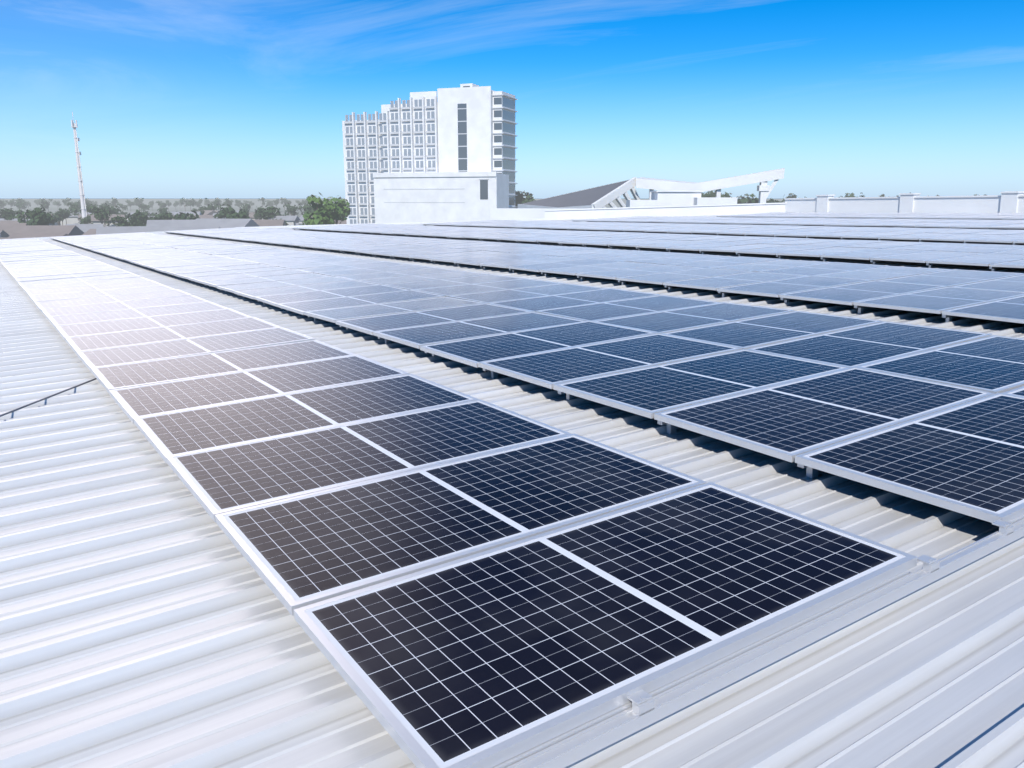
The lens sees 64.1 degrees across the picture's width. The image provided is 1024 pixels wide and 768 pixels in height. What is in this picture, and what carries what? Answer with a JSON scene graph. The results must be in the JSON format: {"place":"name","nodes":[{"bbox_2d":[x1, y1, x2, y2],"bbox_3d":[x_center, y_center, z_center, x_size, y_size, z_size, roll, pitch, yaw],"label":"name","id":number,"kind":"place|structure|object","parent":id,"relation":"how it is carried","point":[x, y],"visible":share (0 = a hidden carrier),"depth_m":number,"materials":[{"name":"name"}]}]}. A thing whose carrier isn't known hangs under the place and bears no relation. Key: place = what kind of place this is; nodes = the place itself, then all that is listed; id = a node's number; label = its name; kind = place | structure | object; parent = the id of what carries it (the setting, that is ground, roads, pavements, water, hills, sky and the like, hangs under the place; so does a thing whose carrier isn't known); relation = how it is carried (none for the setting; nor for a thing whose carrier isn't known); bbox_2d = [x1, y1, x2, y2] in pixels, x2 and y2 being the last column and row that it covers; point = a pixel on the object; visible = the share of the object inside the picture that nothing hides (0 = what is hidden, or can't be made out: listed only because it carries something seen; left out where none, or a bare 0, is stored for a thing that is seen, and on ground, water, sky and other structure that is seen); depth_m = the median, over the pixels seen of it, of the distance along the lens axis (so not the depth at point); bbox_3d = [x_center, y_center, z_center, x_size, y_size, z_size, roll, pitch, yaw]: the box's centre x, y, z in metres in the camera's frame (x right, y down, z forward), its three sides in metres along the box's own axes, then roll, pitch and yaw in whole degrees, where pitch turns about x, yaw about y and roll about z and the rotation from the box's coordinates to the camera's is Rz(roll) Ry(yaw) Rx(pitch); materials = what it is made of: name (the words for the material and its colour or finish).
{"place":"outdoors","nodes":[
{"label":"outdoors","id":0,"kind":"place"},
{"bbox_2d":[71,112,86,218],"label":"telecom tower","id":1,"kind":"structure","parent":0,"point":[81,188],"depth_m":258.19,"materials":[{"name":"metal"}]},
{"bbox_2d":[0,199,784,223],"bbox_3d":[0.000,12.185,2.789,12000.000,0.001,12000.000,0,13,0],"label":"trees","id":2,"kind":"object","parent":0,"point":[52,208],"depth_m":1221.92,"materials":[{"name":"green plant"}]},
{"bbox_2d":[0,210,346,238],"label":"houses","id":3,"kind":"structure","parent":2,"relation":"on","point":[14,228],"depth_m":188.24,"materials":[{"name":"tile"}]},
{"bbox_2d":[302,193,350,224],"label":"tree","id":4,"kind":"object","parent":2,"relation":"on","point":[326,215],"visible":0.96,"depth_m":165.80,"materials":[{"name":"green plant"}]},
{"bbox_2d":[0,190,979,226],"bbox_3d":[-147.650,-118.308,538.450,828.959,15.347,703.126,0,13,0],"label":"tree belt","id":5,"kind":"object","parent":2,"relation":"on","point":[37,216],"visible":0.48,"depth_m":286.87,"materials":[{"name":"green plant"}]},
{"bbox_2d":[342,83,517,223],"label":"hotel tower","id":6,"kind":"structure","parent":0,"point":[449,155],"depth_m":222.54,"materials":[{"name":"paint"}]},
{"bbox_2d":[0,0,1023,198],"label":"sky","id":7,"kind":"structure","parent":0,"point":[167,99],"materials":[{"name":"blue"}]},
{"bbox_2d":[490,168,784,219],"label":"building","id":8,"kind":"structure","parent":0,"point":[677,193],"depth_m":81.87,"materials":[{"name":"white paint"}]},
{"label":"building walls","id":9,"kind":"object","parent":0,"visible":0},
{"bbox_2d":[0,215,1023,767],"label":"roof","id":10,"kind":"structure","parent":9,"relation":"on","point":[146,619],"depth_m":2.96,"materials":[{"name":"grey"}]},
{"bbox_2d":[0,378,96,416],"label":"roof cable","id":11,"kind":"object","parent":10,"relation":"on","point":[11,411],"visible":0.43,"depth_m":6.38,"materials":[{"name":"grey metal"}]},
{"bbox_2d":[0,238,916,767],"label":"solar array","id":12,"kind":"object","parent":10,"relation":"on","point":[450,578],"visible":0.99,"depth_m":3.33,"materials":[{"name":"black glass"}]},
{"bbox_2d":[49,232,1023,523],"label":"solar array","id":13,"kind":"object","parent":10,"relation":"on","point":[927,414],"visible":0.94,"depth_m":6.59,"materials":[{"name":"blue glass"}]},
{"bbox_2d":[164,227,1023,323],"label":"solar array","id":14,"kind":"object","parent":10,"relation":"on","point":[948,294],"visible":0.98,"depth_m":12.97,"materials":[{"name":"blue glass"}]},
{"bbox_2d":[292,224,1023,270],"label":"solar array","id":15,"kind":"object","parent":10,"relation":"on","point":[991,256],"visible":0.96,"depth_m":18.79,"materials":[{"name":"blue glass"}]},
{"bbox_2d":[422,220,1023,244],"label":"solar array","id":16,"kind":"object","parent":10,"relation":"on","point":[1014,237],"visible":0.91,"depth_m":23.88,"materials":[{"name":"blue glass"}]},
{"bbox_2d":[506,519,1023,767],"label":"mounting rail","id":17,"kind":"object","parent":10,"relation":"on","point":[645,709],"visible":1,"depth_m":2.47,"materials":[{"name":"silver metal"}]},
{"bbox_2d":[572,216,1023,228],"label":"solar array","id":18,"kind":"object","parent":10,"relation":"on","point":[949,223],"visible":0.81,"depth_m":28.10,"materials":[{"name":"blue glass"}]},
{"bbox_2d":[716,212,1023,219],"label":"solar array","id":19,"kind":"object","parent":10,"relation":"on","point":[1008,216],"visible":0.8,"depth_m":31.54,"materials":[{"name":"blue glass"}]},
{"bbox_2d":[0,191,1023,239],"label":"parapet wall","id":20,"kind":"structure","parent":9,"relation":"on","point":[1008,202],"depth_m":38.46,"materials":[{"name":"white paint"}]}
]}

